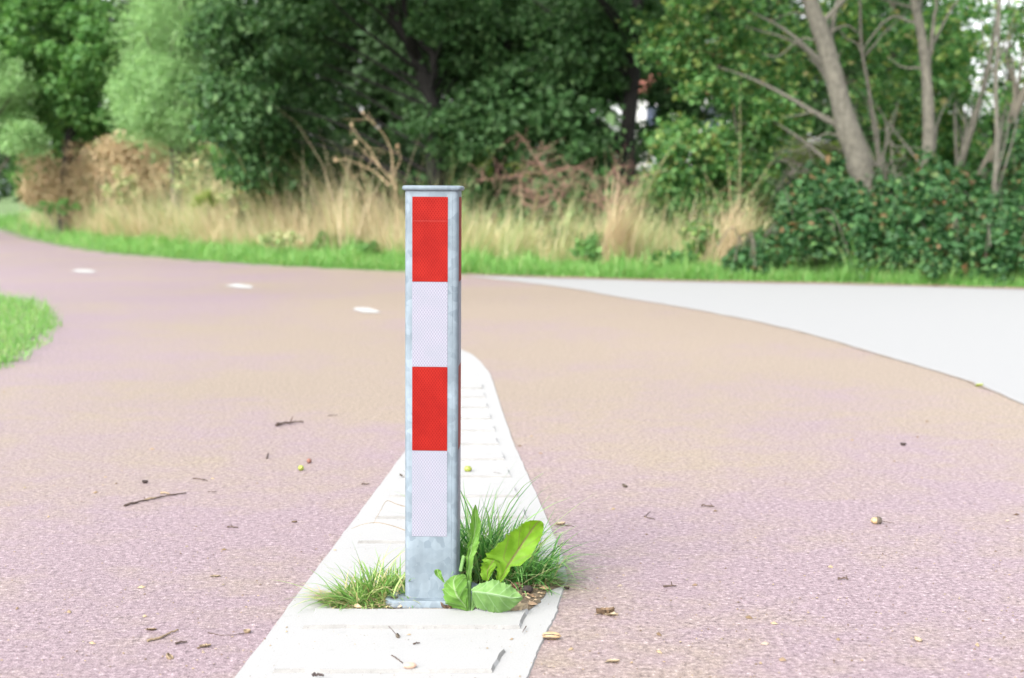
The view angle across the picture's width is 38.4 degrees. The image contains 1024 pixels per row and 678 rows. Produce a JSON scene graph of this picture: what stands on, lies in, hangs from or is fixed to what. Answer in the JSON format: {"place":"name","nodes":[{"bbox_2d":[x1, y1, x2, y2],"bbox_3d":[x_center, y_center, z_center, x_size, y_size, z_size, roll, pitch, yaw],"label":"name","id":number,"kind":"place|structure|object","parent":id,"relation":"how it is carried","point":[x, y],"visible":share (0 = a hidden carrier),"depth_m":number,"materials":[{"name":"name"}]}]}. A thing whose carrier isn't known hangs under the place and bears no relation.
{"place":"outdoors","nodes":[
{"label":"outdoors","id":0,"kind":"place"},
{"bbox_2d":[0,291,62,369],"bbox_3d":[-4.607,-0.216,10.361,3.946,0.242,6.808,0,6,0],"label":"lawn grass","id":1,"kind":"structure","parent":0,"point":[45,315],"depth_m":10.14,"materials":[{"name":"green plant"}]},
{"bbox_2d":[166,653,173,659],"bbox_3d":[-0.694,0.644,2.982,0.018,0.008,0.018,40,4,-4],"label":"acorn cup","id":2,"kind":"object","parent":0,"point":[169,656],"visible":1,"depth_m":2.98,"materials":[{"name":"wood"}]},
{"bbox_2d":[0,194,1023,287],"bbox_3d":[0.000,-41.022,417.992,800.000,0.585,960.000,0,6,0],"label":"ground","id":3,"kind":"structure","parent":0,"point":[7,205],"depth_m":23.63,"materials":[{"name":"green plant"}]},
{"bbox_2d":[0,47,56,170],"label":"pale bush","id":4,"kind":"object","parent":3,"relation":"on","point":[17,136],"visible":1,"depth_m":30.49,"materials":[{"name":"green plant"}]},
{"bbox_2d":[29,197,81,232],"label":"weed","id":5,"kind":"object","parent":3,"relation":"on","point":[63,203],"visible":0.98,"depth_m":30.86,"materials":[{"name":"green plant"}]},
{"bbox_2d":[12,138,145,232],"bbox_3d":[-9.540,-3.371,32.483,3.264,2.116,1.947,2,6,23],"label":"withered shrub","id":6,"kind":"object","parent":3,"relation":"on","point":[34,192],"visible":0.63,"depth_m":32.20,"materials":[{"name":"brown plant"}]},
{"bbox_2d":[3,117,161,220],"bbox_3d":[-10.095,-4.135,36.049,4.575,3.061,2.245,-2,6,-15],"label":"undergrowth bush","id":7,"kind":"object","parent":3,"relation":"on","point":[18,178],"visible":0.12,"depth_m":35.54,"materials":[{"name":"green plant"}]},
{"bbox_2d":[0,0,168,232],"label":"hazel tree","id":8,"kind":"object","parent":3,"relation":"on","point":[69,68],"visible":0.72,"depth_m":31.55,"materials":[{"name":"green plant"}]},
{"bbox_2d":[101,165,142,226],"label":"weed","id":9,"kind":"object","parent":3,"relation":"on","point":[127,181],"visible":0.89,"depth_m":28.35,"materials":[{"name":"green plant"}]},
{"bbox_2d":[85,129,190,225],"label":"withered shrub","id":10,"kind":"object","parent":3,"relation":"on","point":[123,154],"visible":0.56,"depth_m":29.52,"materials":[{"name":"brown plant"}]},
{"bbox_2d":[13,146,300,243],"bbox_3d":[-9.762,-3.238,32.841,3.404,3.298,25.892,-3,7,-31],"label":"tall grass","id":11,"kind":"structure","parent":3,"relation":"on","point":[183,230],"depth_m":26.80,"materials":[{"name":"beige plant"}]},
{"bbox_2d":[99,0,262,216],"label":"willow tree","id":12,"kind":"object","parent":3,"relation":"on","point":[171,60],"visible":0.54,"depth_m":26.80,"materials":[{"name":"green plant"}]},
{"bbox_2d":[162,141,244,212],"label":"faded weeds","id":13,"kind":"object","parent":3,"relation":"on","point":[185,163],"visible":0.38,"depth_m":26.69,"materials":[{"name":"beige plant"}]},
{"bbox_2d":[188,188,224,221],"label":"weed","id":14,"kind":"object","parent":3,"relation":"on","point":[210,196],"visible":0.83,"depth_m":24.83,"materials":[{"name":"green plant"}]},
{"bbox_2d":[201,138,241,230],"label":"dead stalk","id":15,"kind":"object","parent":3,"relation":"on","point":[220,183],"visible":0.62,"depth_m":23.86,"materials":[{"name":"brown plant"}]},
{"bbox_2d":[36,92,420,253],"bbox_3d":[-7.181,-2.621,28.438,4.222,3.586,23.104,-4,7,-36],"label":"tall grass","id":16,"kind":"structure","parent":3,"relation":"on","point":[227,227],"depth_m":23.11,"materials":[{"name":"plant"}]},
{"bbox_2d":[215,184,265,226],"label":"weed","id":17,"kind":"object","parent":3,"relation":"on","point":[230,195],"visible":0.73,"depth_m":23.86,"materials":[{"name":"green plant"}]},
{"bbox_2d":[192,98,310,205],"bbox_3d":[-4.309,-2.860,24.459,2.002,2.745,1.844,0,6,0],"label":"shrub","id":18,"kind":"object","parent":3,"relation":"on","point":[214,149],"visible":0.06,"depth_m":24.24,"materials":[{"name":"green plant"}]},
{"bbox_2d":[257,229,304,254],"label":"weed","id":19,"kind":"object","parent":3,"relation":"on","point":[266,238],"visible":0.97,"depth_m":20.41,"materials":[{"name":"green plant"}]},
{"bbox_2d":[310,229,359,251],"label":"weed","id":20,"kind":"object","parent":3,"relation":"on","point":[320,239],"visible":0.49,"depth_m":20.90,"materials":[{"name":"green plant"}]},
{"bbox_2d":[333,155,380,241],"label":"dead stalk","id":21,"kind":"object","parent":3,"relation":"on","point":[363,195],"visible":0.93,"depth_m":21.38,"materials":[{"name":"beige plant"}]},
{"bbox_2d":[174,0,543,196],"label":"oak tree","id":22,"kind":"object","parent":3,"relation":"on","point":[253,126],"visible":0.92,"depth_m":22.30,"materials":[{"name":"green plant"}]},
{"bbox_2d":[349,239,379,255],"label":"weed","id":23,"kind":"object","parent":3,"relation":"on","point":[367,244],"visible":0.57,"depth_m":19.97,"materials":[{"name":"green plant"}]},
{"bbox_2d":[330,111,400,236],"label":"dead stalk","id":24,"kind":"object","parent":3,"relation":"on","point":[356,142],"visible":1,"depth_m":20.86,"materials":[{"name":"brown plant"}]},
{"bbox_2d":[284,127,481,216],"bbox_3d":[-2.376,-2.707,25.827,3.708,2.033,1.811,0,6,0],"label":"shrub","id":25,"kind":"object","parent":3,"relation":"on","point":[338,165],"visible":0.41,"depth_m":25.63,"materials":[{"name":"brown plant"}]},
{"bbox_2d":[460,47,537,230],"bbox_3d":[0.058,-3.098,23.732,1.803,3.230,1.434,-1,6,-14],"label":"slim oak tree","id":26,"kind":"object","parent":3,"relation":"on","point":[500,170],"visible":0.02,"depth_m":23.32,"materials":[{"name":"green plant"}]},
{"bbox_2d":[467,148,547,210],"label":"shrub","id":27,"kind":"object","parent":3,"relation":"on","point":[506,165],"visible":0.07,"depth_m":26.93,"materials":[{"name":"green plant"}]},
{"bbox_2d":[0,0,1023,217],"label":"wood","id":28,"kind":"object","parent":3,"relation":"on","point":[363,42],"visible":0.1,"depth_m":36.46,"materials":[{"name":"green plant"}]},
{"bbox_2d":[466,130,594,227],"bbox_3d":[0.189,-2.112,20.888,2.030,1.783,0.863,0,6,0],"label":"dead shrub","id":29,"kind":"object","parent":3,"relation":"on","point":[543,168],"visible":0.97,"depth_m":20.89,"materials":[{"name":"brown plant"}]},
{"bbox_2d":[424,0,679,228],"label":"oak tree","id":30,"kind":"object","parent":3,"relation":"on","point":[568,79],"visible":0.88,"depth_m":21.75,"materials":[{"name":"green plant"}]},
{"bbox_2d":[543,222,584,248],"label":"weed","id":31,"kind":"object","parent":3,"relation":"on","point":[556,224],"visible":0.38,"depth_m":18.54,"materials":[{"name":"green plant"}]},
{"bbox_2d":[152,160,1017,249],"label":"undergrowth","id":32,"kind":"object","parent":3,"relation":"on","point":[502,193],"visible":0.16,"depth_m":22.37,"materials":[{"name":"beige plant"}]},
{"bbox_2d":[381,128,795,264],"bbox_3d":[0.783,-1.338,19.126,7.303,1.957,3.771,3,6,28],"label":"tall grass","id":33,"kind":"structure","parent":3,"relation":"on","point":[553,249],"depth_m":18.35,"materials":[{"name":"beige plant"}]},
{"bbox_2d":[569,231,609,263],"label":"weed","id":34,"kind":"object","parent":3,"relation":"on","point":[591,250],"visible":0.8,"depth_m":17.49,"materials":[{"name":"green plant"}]},
{"bbox_2d":[572,147,670,223],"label":"dead shrub","id":35,"kind":"object","parent":3,"relation":"on","point":[602,206],"visible":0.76,"depth_m":18.88,"materials":[{"name":"brown plant"}]},
{"bbox_2d":[581,126,692,264],"bbox_3d":[1.401,-1.706,17.413,1.500,1.766,2.203,0,6,0],"label":"dry grass tuft","id":36,"kind":"object","parent":3,"relation":"on","point":[619,236],"visible":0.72,"depth_m":17.25,"materials":[{"name":"beige plant"}]},
{"bbox_2d":[647,247,701,265],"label":"weed","id":37,"kind":"object","parent":3,"relation":"on","point":[670,254],"visible":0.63,"depth_m":16.52,"materials":[{"name":"green plant"}]},
{"bbox_2d":[635,45,722,168],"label":"house","id":38,"kind":"structure","parent":3,"relation":"on","point":[644,113],"depth_m":74.21,"materials":[{"name":"white tile"}]},
{"bbox_2d":[644,104,660,125],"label":"window","id":39,"kind":"structure","parent":38,"relation":"in","point":[648,115],"depth_m":74.17,"materials":[{"name":"white glass"}]},
{"bbox_2d":[701,106,722,127],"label":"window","id":40,"kind":"structure","parent":38,"relation":"in","point":[711,106],"depth_m":74.19,"materials":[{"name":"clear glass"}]},
{"bbox_2d":[677,217,727,259],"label":"weed","id":41,"kind":"object","parent":3,"relation":"on","point":[702,229],"visible":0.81,"depth_m":17.31,"materials":[{"name":"green plant"}]},
{"bbox_2d":[626,86,787,230],"bbox_3d":[2.637,-2.224,19.973,2.243,2.373,1.781,0,6,0],"label":"bush","id":42,"kind":"object","parent":3,"relation":"on","point":[714,148],"visible":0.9,"depth_m":19.60,"materials":[{"name":"green plant"}]},
{"bbox_2d":[682,153,779,266],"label":"dry grass tuft","id":43,"kind":"object","parent":3,"relation":"on","point":[729,236],"visible":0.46,"depth_m":16.92,"materials":[{"name":"beige plant"}]},
{"bbox_2d":[616,0,903,264],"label":"grey barked tree","id":44,"kind":"object","parent":3,"relation":"on","point":[827,66],"visible":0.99,"depth_m":19.61,"materials":[{"name":"green plant"}]},
{"bbox_2d":[756,132,847,253],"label":"fallen branch","id":45,"kind":"object","parent":3,"relation":"on","point":[791,172],"visible":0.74,"depth_m":18.87,"materials":[{"name":"grey plant"}]},
{"bbox_2d":[618,0,1023,177],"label":"background tree","id":46,"kind":"object","parent":3,"relation":"on","point":[658,92],"visible":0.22,"depth_m":24.61,"materials":[{"name":"light green leaf"},{"name":"grey bark"}]},
{"bbox_2d":[829,0,904,254],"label":"sapling","id":47,"kind":"object","parent":3,"relation":"on","point":[866,96],"visible":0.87,"depth_m":18.89,"materials":[{"name":"grey plant"}]},
{"bbox_2d":[717,146,1023,286],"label":"bramble thicket","id":48,"kind":"object","parent":3,"relation":"on","point":[938,211],"visible":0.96,"depth_m":15.88,"materials":[{"name":"green plant"}]},
{"bbox_2d":[776,135,973,179],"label":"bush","id":49,"kind":"object","parent":3,"relation":"on","point":[825,152],"visible":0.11,"depth_m":26.66,"materials":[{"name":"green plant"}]},
{"bbox_2d":[848,105,926,199],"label":"fallen branch","id":50,"kind":"object","parent":3,"relation":"on","point":[882,171],"visible":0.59,"depth_m":16.88,"materials":[{"name":"brown wood"}]},
{"bbox_2d":[851,0,993,262],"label":"slim grey tree","id":51,"kind":"object","parent":3,"relation":"on","point":[926,132],"visible":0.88,"depth_m":20.37,"materials":[{"name":"green plant"}]},
{"bbox_2d":[935,0,1001,168],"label":"leaning tree","id":52,"kind":"object","parent":3,"relation":"on","point":[969,130],"visible":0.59,"depth_m":19.35,"materials":[{"name":"grey plant"}]},
{"bbox_2d":[920,116,1023,263],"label":"bramble thicket","id":53,"kind":"object","parent":3,"relation":"on","point":[970,177],"visible":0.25,"depth_m":18.00,"materials":[{"name":"green plant"}]},
{"bbox_2d":[924,0,1023,123],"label":"background tree","id":54,"kind":"object","parent":3,"relation":"on","point":[970,13],"visible":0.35,"depth_m":23.62,"materials":[{"name":"green plant"}]},
{"bbox_2d":[962,0,1023,252],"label":"leaning tree","id":55,"kind":"object","parent":3,"relation":"on","point":[1017,103],"visible":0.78,"depth_m":19.13,"materials":[{"name":"grey plant"}]},
{"bbox_2d":[976,0,1023,262],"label":"sapling","id":56,"kind":"object","parent":3,"relation":"on","point":[999,99],"visible":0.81,"depth_m":16.88,"materials":[{"name":"grey plant"}]},
{"bbox_2d":[0,229,1023,677],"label":"path","id":57,"kind":"structure","parent":0,"point":[192,371],"depth_m":4.98,"materials":[{"name":"asphalt"}]},
{"bbox_2d":[73,269,95,272],"bbox_3d":[-5.125,-0.812,17.576,0.269,0.001,0.920,-3,6,-27],"label":"road marking","id":58,"kind":"object","parent":57,"relation":"on","point":[84,270],"visible":1,"depth_m":17.68,"materials":[{"name":"white paint"}]},
{"bbox_2d":[123,492,185,506],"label":"twig","id":59,"kind":"object","parent":57,"relation":"on","point":[145,499],"visible":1,"depth_m":4.51,"materials":[{"name":"brown wood"}]},
{"bbox_2d":[147,629,178,641],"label":"twig","id":60,"kind":"object","parent":57,"relation":"on","point":[156,638],"visible":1,"depth_m":3.11,"materials":[{"name":"brown wood"}]},
{"bbox_2d":[199,644,210,646],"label":"dead leaf","id":61,"kind":"object","parent":57,"relation":"on","point":[204,645],"visible":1,"depth_m":3.06,"materials":[{"name":"brown plant"}]},
{"bbox_2d":[225,283,251,287],"bbox_3d":[-2.740,-0.534,14.783,0.241,0.001,0.801,-3,7,-31],"label":"road marking","id":62,"kind":"object","parent":57,"relation":"on","point":[240,285],"visible":1,"depth_m":14.84,"materials":[{"name":"white paint"}]},
{"bbox_2d":[275,416,303,425],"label":"twig","id":63,"kind":"object","parent":57,"relation":"on","point":[281,423],"visible":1,"depth_m":5.97,"materials":[{"name":"brown wood"}]},
{"bbox_2d":[353,307,379,312],"bbox_3d":[-1.175,-0.232,11.758,0.162,0.001,0.626,-2,6,-18],"label":"road marking","id":64,"kind":"object","parent":57,"relation":"on","point":[365,310],"visible":1,"depth_m":11.70,"materials":[{"name":"white paint"}]},
{"bbox_2d":[234,350,567,677],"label":"traffic island","id":65,"kind":"structure","parent":57,"relation":"on","point":[451,641],"depth_m":3.24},
{"bbox_2d":[311,672,323,676],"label":"twig","id":66,"kind":"object","parent":65,"relation":"on","point":[313,674],"visible":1,"depth_m":2.83,"materials":[{"name":"wood"}]},
{"bbox_2d":[354,522,403,529],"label":"dry grass","id":67,"kind":"structure","parent":65,"relation":"on","point":[382,523],"depth_m":3.82,"materials":[{"name":"beige plant"}]},
{"bbox_2d":[403,662,416,668],"bbox_3d":[-0.200,0.640,2.886,0.026,0.014,0.014,-1,6,-9],"label":"acorn","id":68,"kind":"object","parent":65,"relation":"on","point":[409,665],"visible":1,"depth_m":2.88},
{"bbox_2d":[262,451,558,677],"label":"island debris","id":69,"kind":"object","parent":65,"relation":"on","point":[399,629],"visible":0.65,"depth_m":3.12,"materials":[{"name":"brown"}]},
{"bbox_2d":[385,185,477,608],"bbox_3d":[-0.180,0.130,3.365,0.209,0.957,0.176,1,6,1],"label":"bollard","id":70,"kind":"object","parent":65,"relation":"on","point":[433,224],"visible":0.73,"depth_m":3.31,"materials":[{"name":"metal"}]},
{"bbox_2d":[318,579,564,609],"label":"soil","id":71,"kind":"structure","parent":65,"relation":"on","point":[534,592],"depth_m":3.41,"materials":[{"name":"brown soil"}]},
{"bbox_2d":[269,546,418,610],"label":"grass clump","id":72,"kind":"object","parent":71,"relation":"on","point":[360,593],"visible":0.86,"depth_m":3.37,"materials":[{"name":"green plant"}]},
{"bbox_2d":[318,582,560,607],"bbox_3d":[-0.165,0.585,3.471,0.563,0.009,0.353,0,6,0],"label":"soil debris","id":73,"kind":"object","parent":71,"relation":"on","point":[529,603],"visible":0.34,"depth_m":3.40,"materials":[{"name":"brown soil"}]},
{"bbox_2d":[440,602,452,608],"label":"dead leaf","id":74,"kind":"object","parent":71,"relation":"on","point":[445,606],"visible":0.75,"depth_m":3.32,"materials":[{"name":"brown plant"}]},
{"bbox_2d":[522,585,532,592],"bbox_3d":[0.036,0.587,3.449,0.029,0.020,0.020,-1,6,-11],"label":"acorn","id":75,"kind":"object","parent":71,"relation":"on","point":[528,588],"visible":1,"depth_m":3.44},
{"bbox_2d":[464,466,471,471],"bbox_3d":[-0.147,0.434,4.918,0.027,0.021,0.021,-1,6,-6],"label":"acorn","id":76,"kind":"object","parent":65,"relation":"on","point":[467,468],"visible":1,"depth_m":4.91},
{"bbox_2d":[434,505,543,612],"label":"dandelion","id":77,"kind":"object","parent":65,"relation":"on","point":[515,547],"visible":1,"depth_m":3.27,"materials":[{"name":"green plant"}]},
{"bbox_2d":[394,455,606,596],"bbox_3d":[-0.034,0.465,3.562,0.518,0.382,0.575,-4,7,-38],"label":"grass clump","id":78,"kind":"object","parent":65,"relation":"on","point":[532,569],"visible":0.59,"depth_m":3.54,"materials":[{"name":"green plant"}]},
{"bbox_2d":[508,602,527,610],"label":"dead leaf","id":79,"kind":"object","parent":65,"relation":"on","point":[520,606],"visible":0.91,"depth_m":3.29,"materials":[{"name":"beige plant"}]},
{"bbox_2d":[1,389,1023,677],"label":"path debris","id":80,"kind":"object","parent":57,"relation":"on","point":[589,599],"visible":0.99,"depth_m":3.40,"materials":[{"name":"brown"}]},
{"bbox_2d":[542,632,560,639],"bbox_3d":[0.084,0.626,3.107,0.041,0.017,0.019,1,6,6],"label":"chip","id":81,"kind":"object","parent":57,"relation":"on","point":[551,635],"visible":1,"depth_m":3.10,"materials":[{"name":"beige wood"}]},
{"bbox_2d":[596,607,614,614],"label":"dead leaf","id":82,"kind":"object","parent":57,"relation":"on","point":[602,610],"visible":1,"depth_m":3.29,"materials":[{"name":"brown plant"}]},
{"bbox_2d":[603,612,617,615],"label":"dead leaf","id":83,"kind":"object","parent":57,"relation":"on","point":[612,613],"visible":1,"depth_m":3.28,"materials":[{"name":"beige plant"}]},
{"bbox_2d":[605,659,619,661],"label":"dead leaf","id":84,"kind":"object","parent":57,"relation":"on","point":[613,660],"visible":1,"depth_m":2.96,"materials":[{"name":"beige plant"}]},
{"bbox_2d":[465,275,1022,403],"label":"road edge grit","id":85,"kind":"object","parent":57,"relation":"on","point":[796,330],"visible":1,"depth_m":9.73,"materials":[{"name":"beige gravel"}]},
{"bbox_2d":[870,516,894,523],"bbox_3d":[1.054,0.517,4.189,0.068,0.025,0.024,1,6,8],"label":"acorn","id":86,"kind":"object","parent":57,"relation":"on","point":[876,520],"visible":1,"depth_m":4.18,"materials":[{"name":"yellow plant"}]},
{"bbox_2d":[1,0,1023,192],"label":"sky","id":87,"kind":"structure","parent":0,"point":[1000,73],"materials":[{"name":"white"}]},
{"bbox_2d":[466,275,1023,404],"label":"road","id":88,"kind":"structure","parent":0,"point":[975,335],"depth_m":11.39,"materials":[{"name":"grey asphalt"}]},
{"bbox_2d":[467,273,1023,288],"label":"verge soil","id":89,"kind":"structure","parent":0,"point":[747,281],"depth_m":15.24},
{"bbox_2d":[914,636,922,641],"bbox_3d":[0.854,0.632,3.097,0.018,0.008,0.018,23,5,-2],"label":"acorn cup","id":90,"kind":"object","parent":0,"point":[917,639],"visible":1,"depth_m":3.09,"materials":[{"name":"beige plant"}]}
]}

